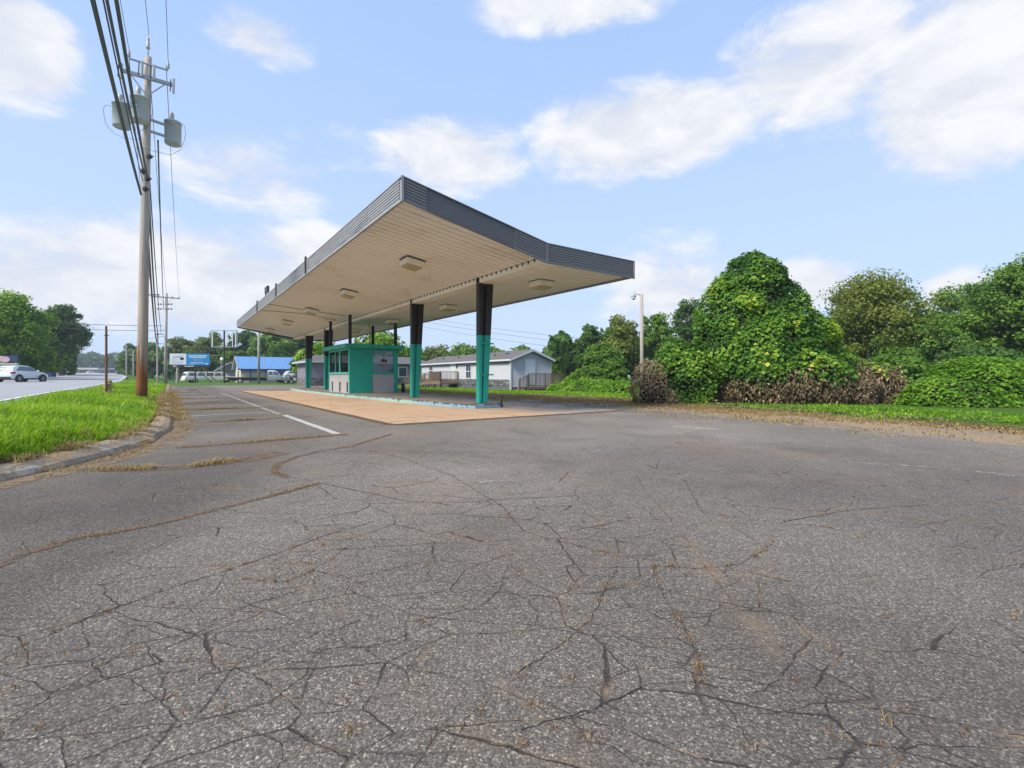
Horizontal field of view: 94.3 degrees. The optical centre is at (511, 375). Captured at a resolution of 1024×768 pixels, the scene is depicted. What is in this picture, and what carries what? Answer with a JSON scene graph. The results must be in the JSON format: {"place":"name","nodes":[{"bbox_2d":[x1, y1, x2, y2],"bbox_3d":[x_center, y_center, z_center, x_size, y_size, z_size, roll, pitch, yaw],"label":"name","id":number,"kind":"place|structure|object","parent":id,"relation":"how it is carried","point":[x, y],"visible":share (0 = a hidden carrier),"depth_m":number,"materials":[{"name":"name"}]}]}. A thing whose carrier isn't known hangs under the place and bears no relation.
{"place":"outdoors","nodes":[
{"label":"outdoors","id":0,"kind":"place"},
{"bbox_2d":[0,373,126,402],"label":"road","id":1,"kind":"structure","parent":0,"point":[9,389],"depth_m":33.83,"materials":[{"name":"asphalt"}]},
{"bbox_2d":[0,355,18,364],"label":"roadside sign","id":2,"kind":"object","parent":1,"relation":"on","point":[9,358],"visible":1,"depth_m":51.90,"materials":[{"name":"white"}]},
{"bbox_2d":[0,365,47,381],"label":"parked car","id":3,"kind":"object","parent":1,"relation":"on","point":[18,373],"visible":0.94,"depth_m":45.41,"materials":[{"name":"silver metal"}]},
{"bbox_2d":[17,345,66,373],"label":"leafy shrub","id":4,"kind":"object","parent":1,"relation":"on","point":[51,365],"visible":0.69,"depth_m":59.35,"materials":[{"name":"green plant"}]},
{"bbox_2d":[0,380,166,463],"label":"grass bank","id":5,"kind":"structure","parent":0,"point":[3,461],"depth_m":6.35,"materials":[{"name":"plant"}]},
{"bbox_2d":[0,391,171,464],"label":"verge fringe","id":6,"kind":"object","parent":5,"relation":"on","point":[161,402],"visible":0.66,"depth_m":7.55,"materials":[{"name":"brown plant"}]},
{"bbox_2d":[104,326,108,391],"bbox_3d":[-16.647,-0.625,19.500,0.140,2.850,0.096,0,0,0],"label":"thin pole","id":7,"kind":"object","parent":5,"relation":"on","point":[106,335],"visible":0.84,"depth_m":19.47,"materials":[{"name":"wood"}]},
{"bbox_2d":[103,37,185,398],"bbox_3d":[-13.893,-5.813,17.900,2.647,14.054,1.449,0,0,-26],"label":"utility pole","id":8,"kind":"object","parent":5,"relation":"on","point":[172,135],"visible":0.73,"depth_m":17.89,"materials":[{"name":"brown wood"}]},
{"bbox_2d":[90,0,141,195],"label":"telephone cable","id":9,"kind":"object","parent":8,"relation":"attached to","point":[101,35],"visible":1,"depth_m":9.81,"materials":[{"name":"rubber"}]},
{"bbox_2d":[102,0,142,181],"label":"telephone cable","id":10,"kind":"object","parent":8,"relation":"attached to","point":[120,79],"visible":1,"depth_m":10.37,"materials":[{"name":"rubber"}]},
{"bbox_2d":[105,0,143,170],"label":"telephone cable","id":11,"kind":"object","parent":8,"relation":"attached to","point":[117,50],"visible":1,"depth_m":10.53,"materials":[{"name":"rubber"}]},
{"bbox_2d":[114,0,148,178],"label":"telephone cable","id":12,"kind":"object","parent":8,"relation":"attached to","point":[119,18],"visible":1,"depth_m":10.32,"materials":[{"name":"rubber"}]},
{"bbox_2d":[149,243,156,342],"bbox_3d":[-29.307,-5.250,38.934,0.092,2.977,51.707,0,0,-36],"label":"telephone cable","id":13,"kind":"object","parent":8,"relation":"attached to","point":[150,275],"visible":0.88,"depth_m":28.10,"materials":[{"name":"rubber"}]},
{"bbox_2d":[150,208,157,333],"bbox_3d":[-29.237,-6.244,38.957,0.083,2.482,51.775,0,0,-36],"label":"telephone cable","id":14,"kind":"object","parent":8,"relation":"attached to","point":[152,268],"visible":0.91,"depth_m":26.90,"materials":[{"name":"rubber"}]},
{"bbox_2d":[150,183,161,333],"bbox_3d":[-28.974,-6.277,38.954,0.046,2.276,51.555,0,0,-36],"label":"telephone cable","id":15,"kind":"object","parent":8,"relation":"attached to","point":[154,248],"visible":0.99,"depth_m":24.03,"materials":[{"name":"rubber"}]},
{"bbox_2d":[157,140,163,308],"bbox_3d":[-28.653,-8.395,38.927,0.056,1.249,51.476,0,0,-36],"label":"twisted cable","id":16,"kind":"object","parent":8,"relation":"attached to","point":[160,211],"visible":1,"depth_m":23.77,"materials":[{"name":"rubber"}]},
{"bbox_2d":[148,293,179,383],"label":"utility pole","id":17,"kind":"object","parent":5,"relation":"on","point":[166,297],"visible":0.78,"depth_m":59.85,"materials":[{"name":"grey wood"}]},
{"bbox_2d":[213,362,235,380],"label":"grey house","id":18,"kind":"structure","parent":0,"point":[229,371],"depth_m":99.18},
{"bbox_2d":[0,0,1023,375],"label":"sky","id":19,"kind":"structure","parent":0,"point":[833,140],"materials":[{"name":"blue"}]},
{"bbox_2d":[56,373,1023,429],"bbox_3d":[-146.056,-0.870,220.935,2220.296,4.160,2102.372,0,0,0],"label":"ground","id":20,"kind":"structure","parent":0,"point":[1012,410],"depth_m":16.96,"materials":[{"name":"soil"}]},
{"bbox_2d":[0,288,62,365],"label":"broadleaf tree","id":21,"kind":"object","parent":20,"relation":"on","point":[22,326],"visible":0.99,"depth_m":55.29,"materials":[{"name":"green plant"}]},
{"bbox_2d":[1,349,78,374],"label":"back woods","id":22,"kind":"object","parent":20,"relation":"on","point":[71,366],"visible":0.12,"depth_m":87.76,"materials":[{"name":"green plant"}]},
{"bbox_2d":[40,303,94,375],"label":"oak tree","id":23,"kind":"object","parent":20,"relation":"on","point":[68,341],"visible":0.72,"depth_m":81.33,"materials":[{"name":"green plant"}]},
{"bbox_2d":[65,368,110,372],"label":"strip mall","id":24,"kind":"structure","parent":20,"relation":"on","point":[85,370],"depth_m":332.02,"materials":[{"name":"beige brick"}]},
{"bbox_2d":[75,350,122,367],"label":"woods","id":25,"kind":"object","parent":20,"relation":"on","point":[91,359],"visible":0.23,"depth_m":383.37,"materials":[{"name":"green plant"}]},
{"bbox_2d":[114,343,136,370],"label":"roadside tree","id":26,"kind":"object","parent":20,"relation":"on","point":[130,346],"visible":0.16,"depth_m":148.71,"materials":[{"name":"green plant"}]},
{"bbox_2d":[160,336,197,379],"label":"roadside tree","id":27,"kind":"object","parent":20,"relation":"on","point":[176,345],"visible":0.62,"depth_m":123.55,"materials":[{"name":"green plant"}]},
{"bbox_2d":[170,353,216,382],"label":"billboard","id":28,"kind":"object","parent":20,"relation":"on","point":[194,360],"visible":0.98,"depth_m":75.67,"materials":[{"name":"blue"}]},
{"bbox_2d":[167,349,219,378],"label":"roadside tree","id":29,"kind":"object","parent":20,"relation":"on","point":[185,369],"visible":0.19,"depth_m":102.56,"materials":[{"name":"green plant"}]},
{"bbox_2d":[190,331,222,359],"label":"roadside tree","id":30,"kind":"object","parent":20,"relation":"on","point":[204,345],"visible":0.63,"depth_m":117.83,"materials":[{"name":"green plant"}]},
{"bbox_2d":[180,372,232,382],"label":"stretch limousine","id":31,"kind":"object","parent":20,"relation":"on","point":[201,376],"visible":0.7,"depth_m":80.57,"materials":[{"name":"white paint"}]},
{"bbox_2d":[209,351,238,371],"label":"roadside tree","id":32,"kind":"object","parent":20,"relation":"on","point":[229,356],"visible":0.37,"depth_m":106.29,"materials":[{"name":"green plant"}]},
{"bbox_2d":[211,330,237,382],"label":"sign frame","id":33,"kind":"object","parent":20,"relation":"on","point":[236,338],"visible":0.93,"depth_m":71.94,"materials":[{"name":"metal"}]},
{"bbox_2d":[216,330,263,356],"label":"roadside tree","id":34,"kind":"object","parent":20,"relation":"on","point":[244,336],"visible":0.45,"depth_m":113.24,"materials":[{"name":"green plant"}]},
{"bbox_2d":[225,370,285,382],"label":"flatbed truck","id":35,"kind":"object","parent":20,"relation":"on","point":[272,374],"visible":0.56,"depth_m":76.49,"materials":[{"name":"white metal"}]},
{"bbox_2d":[257,333,259,383],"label":"steel pole","id":36,"kind":"object","parent":20,"relation":"on","point":[258,365],"visible":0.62,"depth_m":67.87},
{"bbox_2d":[232,356,293,382],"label":"blue roof building","id":37,"kind":"structure","parent":20,"relation":"on","point":[242,366],"depth_m":80.80,"materials":[{"name":"metal"}]},
{"bbox_2d":[245,333,298,357],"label":"roadside tree","id":38,"kind":"object","parent":20,"relation":"on","point":[270,345],"visible":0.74,"depth_m":110.17,"materials":[{"name":"green plant"}]},
{"bbox_2d":[288,341,338,373],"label":"vine covered tree","id":39,"kind":"object","parent":20,"relation":"on","point":[300,353],"visible":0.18,"depth_m":67.71,"materials":[{"name":"green plant"}]},
{"bbox_2d":[117,344,549,379],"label":"back woods","id":40,"kind":"object","parent":20,"relation":"on","point":[121,359],"visible":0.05,"depth_m":127.67,"materials":[{"name":"green plant"}]},
{"bbox_2d":[292,355,425,385],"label":"grey building","id":41,"kind":"structure","parent":20,"relation":"on","point":[317,375],"depth_m":58.84,"materials":[{"name":"stone"}]},
{"bbox_2d":[343,330,422,357],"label":"vine covered tree","id":42,"kind":"object","parent":20,"relation":"on","point":[385,338],"visible":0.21,"depth_m":69.66,"materials":[{"name":"green plant"}]},
{"bbox_2d":[404,371,458,387],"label":"ramp deck","id":43,"kind":"structure","parent":20,"relation":"on","point":[435,377],"depth_m":45.84,"materials":[{"name":"brown wood"}]},
{"bbox_2d":[422,344,451,359],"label":"background tree","id":44,"kind":"object","parent":20,"relation":"on","point":[431,353],"visible":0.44,"depth_m":102.99,"materials":[{"name":"green plant"}]},
{"bbox_2d":[440,342,475,356],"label":"background tree","id":45,"kind":"object","parent":20,"relation":"on","point":[460,349],"visible":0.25,"depth_m":98.85,"materials":[{"name":"green plant"}]},
{"bbox_2d":[421,349,555,389],"bbox_3d":[-3.574,-0.515,47.056,4.450,3.330,20.260,0,0,-32],"label":"mobile home","id":46,"kind":"object","parent":20,"relation":"on","point":[508,369],"visible":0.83,"depth_m":39.67,"materials":[{"name":"white metal"}]},
{"bbox_2d":[525,359,534,384],"bbox_3d":[1.492,-0.325,38.615,1.000,2.050,0.083,0,0,-32],"label":"door","id":47,"kind":"structure","parent":46,"relation":"in","point":[529,365],"depth_m":38.64,"materials":[{"name":"white"}]},
{"bbox_2d":[0,385,1023,767],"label":"asphalt lot","id":48,"kind":"structure","parent":20,"relation":"on","point":[942,647],"depth_m":2.48,"materials":[{"name":"asphalt"}]},
{"bbox_2d":[0,384,172,481],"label":"kerb","id":49,"kind":"structure","parent":48,"relation":"on","point":[9,471],"depth_m":6.46,"materials":[{"name":"concrete"}]},
{"bbox_2d":[128,389,175,438],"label":"kerb top weeds","id":50,"kind":"object","parent":49,"relation":"on","point":[170,406],"visible":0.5,"depth_m":14.29,"materials":[{"name":"brown plant"}]},
{"bbox_2d":[0,388,194,487],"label":"kerb silt","id":51,"kind":"object","parent":48,"relation":"on","point":[32,478],"visible":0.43,"depth_m":7.02,"materials":[{"name":"soil"}]},
{"bbox_2d":[4,390,194,486],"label":"kerb weeds","id":52,"kind":"object","parent":51,"relation":"on","point":[174,399],"visible":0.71,"depth_m":9.64,"materials":[{"name":"brown plant"}]},
{"bbox_2d":[3,589,299,709],"bbox_3d":[-1.487,1.147,2.118,0.125,0.001,1.107,0,0,32],"label":"asphalt crack","id":53,"kind":"object","parent":48,"relation":"on","point":[130,646],"visible":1,"depth_m":1.96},
{"bbox_2d":[0,632,316,749],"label":"asphalt crack","id":54,"kind":"object","parent":48,"relation":"on","point":[152,699],"visible":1,"depth_m":1.68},
{"bbox_2d":[0,482,319,566],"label":"dirt seam","id":55,"kind":"object","parent":48,"relation":"on","point":[95,534],"visible":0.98,"depth_m":3.55,"materials":[{"name":"soil"}]},
{"bbox_2d":[7,521,372,651],"bbox_3d":[-1.616,1.147,2.897,0.092,0.001,2.116,0,0,30],"label":"asphalt crack","id":56,"kind":"object","parent":48,"relation":"on","point":[181,584],"visible":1,"depth_m":2.54,"materials":[{"name":"asphalt"}]},
{"bbox_2d":[101,452,289,470],"bbox_3d":[-4.074,1.146,6.315,2.174,0.001,0.762,0,0,-39],"label":"dirt seam","id":57,"kind":"object","parent":48,"relation":"on","point":[267,455],"visible":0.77,"depth_m":6.15,"materials":[{"name":"soil"}]},
{"bbox_2d":[73,457,244,472],"bbox_3d":[-4.443,1.089,5.994,2.000,0.121,0.741,0,0,-23],"label":"dead tuft","id":58,"kind":"object","parent":57,"relation":"on","point":[147,465],"visible":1,"depth_m":5.90,"materials":[{"name":"brown plant"}]},
{"bbox_2d":[65,624,428,766],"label":"asphalt crack","id":59,"kind":"object","parent":48,"relation":"on","point":[235,710],"visible":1,"depth_m":1.63,"materials":[{"name":"asphalt"}]},
{"bbox_2d":[176,389,332,447],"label":"crack weeds","id":60,"kind":"object","parent":48,"relation":"on","point":[249,441],"visible":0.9,"depth_m":12.36,"materials":[{"name":"brown plant"}]},
{"bbox_2d":[177,434,348,448],"bbox_3d":[-4.298,1.146,8.470,2.782,0.001,0.271,0,0,-40],"label":"dirt seam","id":61,"kind":"object","parent":48,"relation":"on","point":[260,441],"visible":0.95,"depth_m":8.19,"materials":[{"name":"soil"}]},
{"bbox_2d":[4,392,585,560],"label":"seam weeds","id":62,"kind":"object","parent":48,"relation":"on","point":[276,471],"visible":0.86,"depth_m":4.58,"materials":[{"name":"brown plant"}]},
{"bbox_2d":[283,415,340,433],"bbox_3d":[-5.056,1.144,11.653,0.150,0.001,5.540,0,0,-35],"label":"parking line","id":63,"kind":"object","parent":48,"relation":"on","point":[314,425],"visible":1,"depth_m":10.98,"materials":[{"name":"white paint"}]},
{"bbox_2d":[271,434,391,477],"bbox_3d":[-2.752,1.146,7.404,0.643,0.001,4.084,0,0,2],"label":"dirt seam","id":64,"kind":"object","parent":48,"relation":"on","point":[284,475],"visible":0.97,"depth_m":6.52,"materials":[{"name":"soil"}]},
{"bbox_2d":[244,391,613,423],"bbox_3d":[-8.578,1.144,26.276,8.200,0.001,31.220,0,0,-35],"label":"concrete pad","id":65,"kind":"object","parent":48,"relation":"on","point":[391,412],"visible":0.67,"depth_m":16.22,"materials":[{"name":"concrete"}]},
{"bbox_2d":[241,391,392,424],"bbox_3d":[-11.562,1.141,23.375,0.256,0.001,29.895,0,0,-36],"label":"dirt seam","id":66,"kind":"object","parent":65,"relation":"on","point":[359,417],"visible":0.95,"depth_m":14.85,"materials":[{"name":"soil"}]},
{"bbox_2d":[290,387,500,408],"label":"island kerb","id":67,"kind":"structure","parent":65,"relation":"on","point":[471,406],"depth_m":19.37,"materials":[{"name":"paint"}]},
{"bbox_2d":[294,387,499,403],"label":"island pavement","id":68,"kind":"structure","parent":67,"relation":"on","point":[421,397],"depth_m":21.98,"materials":[{"name":"concrete"}]},
{"bbox_2d":[322,315,404,392],"bbox_3d":[-9.397,-1.256,29.792,3.530,4.500,5.100,0,0,-35],"label":"attendant booth","id":69,"kind":"object","parent":68,"relation":"on","point":[358,375],"visible":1,"depth_m":28.00,"materials":[{"name":"teal paint"}]},
{"bbox_2d":[329,348,347,373],"bbox_3d":[-10.572,-0.856,29.031,0.150,1.496,4.136,0,0,-35],"label":"side window","id":70,"kind":"structure","parent":69,"relation":"in","point":[340,351],"depth_m":28.78,"materials":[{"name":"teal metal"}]},
{"bbox_2d":[373,349,393,373],"bbox_3d":[-7.686,-0.856,28.339,1.316,1.496,0.130,0,0,-35],"label":"front window","id":71,"kind":"structure","parent":69,"relation":"in","point":[373,349],"depth_m":28.39,"materials":[{"name":"teal paint"}]},
{"bbox_2d":[237,175,634,403],"bbox_3d":[-9.888,-2.134,28.704,8.411,6.268,36.745,0,0,-35],"label":"gas station canopy","id":72,"kind":"object","parent":68,"relation":"on","point":[401,251],"visible":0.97,"depth_m":17.19,"materials":[{"name":"beige metal"}]},
{"bbox_2d":[396,410,618,424],"bbox_3d":[0.453,1.141,13.480,7.903,0.001,0.330,0,0,-36],"label":"dirt seam","id":73,"kind":"object","parent":65,"relation":"on","point":[495,418],"visible":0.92,"depth_m":12.75,"materials":[{"name":"soil"}]},
{"bbox_2d":[0,450,1021,754],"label":"crack tufts","id":74,"kind":"object","parent":48,"relation":"on","point":[488,642],"visible":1,"depth_m":2.03,"materials":[{"name":"plant"}]},
{"bbox_2d":[521,679,778,729],"bbox_3d":[0.514,1.147,1.704,1.018,0.001,0.136,0,0,-11],"label":"asphalt crack","id":75,"kind":"object","parent":48,"relation":"on","point":[629,692],"visible":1,"depth_m":1.70,"materials":[{"name":"asphalt"}]},
{"bbox_2d":[425,392,1023,444],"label":"dry debris","id":76,"kind":"object","parent":48,"relation":"on","point":[749,419],"visible":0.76,"depth_m":12.41,"materials":[{"name":"brown plant"}]},
{"bbox_2d":[820,460,1020,476],"bbox_3d":[5.141,1.146,5.916,2.244,0.001,0.324,0,0,34],"label":"sand streak","id":77,"kind":"object","parent":48,"relation":"on","point":[925,466],"visible":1,"depth_m":6.01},
{"bbox_2d":[517,373,561,390],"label":"side deck","id":78,"kind":"structure","parent":20,"relation":"on","point":[556,377],"depth_m":37.35,"materials":[{"name":"grey wood"}]},
{"bbox_2d":[565,369,584,380],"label":"round shrub","id":79,"kind":"object","parent":20,"relation":"on","point":[576,375],"visible":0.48,"depth_m":45.64,"materials":[{"name":"green plant"}]},
{"bbox_2d":[573,325,605,369],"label":"background tree","id":80,"kind":"object","parent":20,"relation":"on","point":[590,335],"visible":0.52,"depth_m":61.02,"materials":[{"name":"green plant"}]},
{"bbox_2d":[546,377,639,392],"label":"ground vines","id":81,"kind":"object","parent":20,"relation":"on","point":[606,386],"visible":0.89,"depth_m":34.61,"materials":[{"name":"plant"}]},
{"bbox_2d":[581,366,606,383],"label":"round shrub","id":82,"kind":"object","parent":20,"relation":"on","point":[594,373],"visible":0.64,"depth_m":41.47,"materials":[{"name":"green plant"}]},
{"bbox_2d":[580,341,626,372],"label":"background tree","id":83,"kind":"object","parent":20,"relation":"on","point":[602,355],"visible":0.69,"depth_m":48.82,"materials":[{"name":"green plant"}]},
{"bbox_2d":[603,361,629,380],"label":"round shrub","id":84,"kind":"object","parent":20,"relation":"on","point":[618,369],"visible":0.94,"depth_m":40.64,"materials":[{"name":"green plant"}]},
{"bbox_2d":[592,314,649,376],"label":"background tree","id":85,"kind":"object","parent":20,"relation":"on","point":[624,335],"visible":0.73,"depth_m":54.95,"materials":[{"name":"green plant"}]},
{"bbox_2d":[631,291,643,381],"bbox_3d":[6.483,-1.559,24.469,0.724,5.621,0.291,0,0,0],"label":"street lamp","id":86,"kind":"object","parent":20,"relation":"on","point":[633,295],"visible":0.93,"depth_m":24.42,"materials":[{"name":"grey metal"}]},
{"bbox_2d":[636,312,676,363],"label":"background tree","id":87,"kind":"object","parent":20,"relation":"on","point":[659,329],"visible":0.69,"depth_m":57.19,"materials":[{"name":"green plant"}]},
{"bbox_2d":[628,358,689,403],"bbox_3d":[6.390,0.218,20.368,3.050,1.964,2.561,0,0,0],"label":"dead vine bush","id":88,"kind":"object","parent":20,"relation":"on","point":[652,388],"visible":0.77,"depth_m":19.66,"materials":[{"name":"brown plant"}]},
{"bbox_2d":[656,334,689,369],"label":"background tree","id":89,"kind":"object","parent":20,"relation":"on","point":[667,339],"visible":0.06,"depth_m":49.60,"materials":[{"name":"green plant"}]},
{"bbox_2d":[669,297,702,342],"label":"background tree","id":90,"kind":"object","parent":20,"relation":"on","point":[684,311],"visible":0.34,"depth_m":59.41,"materials":[{"name":"green plant"}]},
{"bbox_2d":[398,388,1023,443],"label":"dry margin grass","id":91,"kind":"structure","parent":20,"relation":"on","point":[864,420],"depth_m":14.26,"materials":[{"name":"plant"}]},
{"bbox_2d":[647,248,909,404],"bbox_3d":[11.467,-2.230,20.873,11.376,6.870,5.700,0,0,0],"label":"vine mound","id":92,"kind":"object","parent":20,"relation":"on","point":[760,335],"visible":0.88,"depth_m":19.47,"materials":[{"name":"green plant"}]},
{"bbox_2d":[547,316,1021,381],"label":"back woods","id":93,"kind":"object","parent":20,"relation":"on","point":[561,342],"visible":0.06,"depth_m":63.56,"materials":[{"name":"green plant"}]},
{"bbox_2d":[572,397,1002,422],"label":"dead leaf litter","id":94,"kind":"object","parent":20,"relation":"on","point":[791,410],"visible":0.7,"depth_m":15.57,"materials":[{"name":"brown plant"}]},
{"bbox_2d":[824,323,872,363],"bbox_3d":[27.454,-1.675,39.829,5.257,6.261,4.534,0,0,0],"label":"understory tree","id":95,"kind":"object","parent":20,"relation":"on","point":[860,354],"visible":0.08,"depth_m":38.65,"materials":[{"name":"green plant"}]},
{"bbox_2d":[838,363,907,404],"bbox_3d":[14.717,0.337,19.659,3.532,1.727,2.372,0,0,-23],"label":"dead vine bush","id":96,"kind":"object","parent":20,"relation":"on","point":[877,397],"visible":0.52,"depth_m":19.04,"materials":[{"name":"brown plant"}]},
{"bbox_2d":[814,267,954,361],"bbox_3d":[28.389,-3.564,37.882,9.248,10.063,10.587,0,0,0],"label":"sycamore tree","id":97,"kind":"object","parent":20,"relation":"on","point":[871,301],"visible":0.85,"depth_m":36.16,"materials":[{"name":"green plant"}]},
{"bbox_2d":[851,346,947,384],"bbox_3d":[24.412,-0.198,29.888,5.008,3.338,4.840,0,0,0],"label":"understory tree","id":98,"kind":"object","parent":20,"relation":"on","point":[914,364],"visible":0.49,"depth_m":29.03,"materials":[{"name":"green plant"}]},
{"bbox_2d":[786,405,1023,422],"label":"creeping vines","id":99,"kind":"object","parent":20,"relation":"on","point":[997,416],"visible":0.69,"depth_m":14.06,"materials":[{"name":"plant"}]},
{"bbox_2d":[862,299,998,359],"bbox_3d":[31.129,-2.170,35.794,8.042,7.248,8.086,0,0,0],"label":"broadleaf tree","id":100,"kind":"object","parent":20,"relation":"on","point":[961,340],"visible":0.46,"depth_m":34.20,"materials":[{"name":"green plant"}]},
{"bbox_2d":[905,332,963,364],"bbox_3d":[30.713,-0.856,34.018,6.482,4.630,5.376,0,0,0],"label":"understory tree","id":101,"kind":"object","parent":20,"relation":"on","point":[935,357],"visible":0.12,"depth_m":33.32,"materials":[{"name":"green plant"}]},
{"bbox_2d":[888,354,1023,407],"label":"green vine mound","id":102,"kind":"object","parent":20,"relation":"on","point":[993,382],"visible":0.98,"depth_m":17.49,"materials":[{"name":"plant"}]},
{"bbox_2d":[924,281,1005,347],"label":"broadleaf tree","id":103,"kind":"object","parent":20,"relation":"on","point":[956,305],"visible":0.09,"depth_m":43.41,"materials":[{"name":"green plant"}]},
{"bbox_2d":[928,344,1023,375],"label":"understory tree","id":104,"kind":"object","parent":20,"relation":"on","point":[992,351],"visible":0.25,"depth_m":27.42,"materials":[{"name":"green plant"}]},
{"bbox_2d":[942,252,1023,356],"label":"broadleaf tree","id":105,"kind":"object","parent":20,"relation":"on","point":[1000,294],"visible":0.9,"depth_m":33.64,"materials":[{"name":"green plant"}]},
{"bbox_2d":[994,308,1023,356],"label":"broadleaf tree","id":106,"kind":"object","parent":20,"relation":"on","point":[1016,323],"visible":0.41,"depth_m":33.05,"materials":[{"name":"green plant"}]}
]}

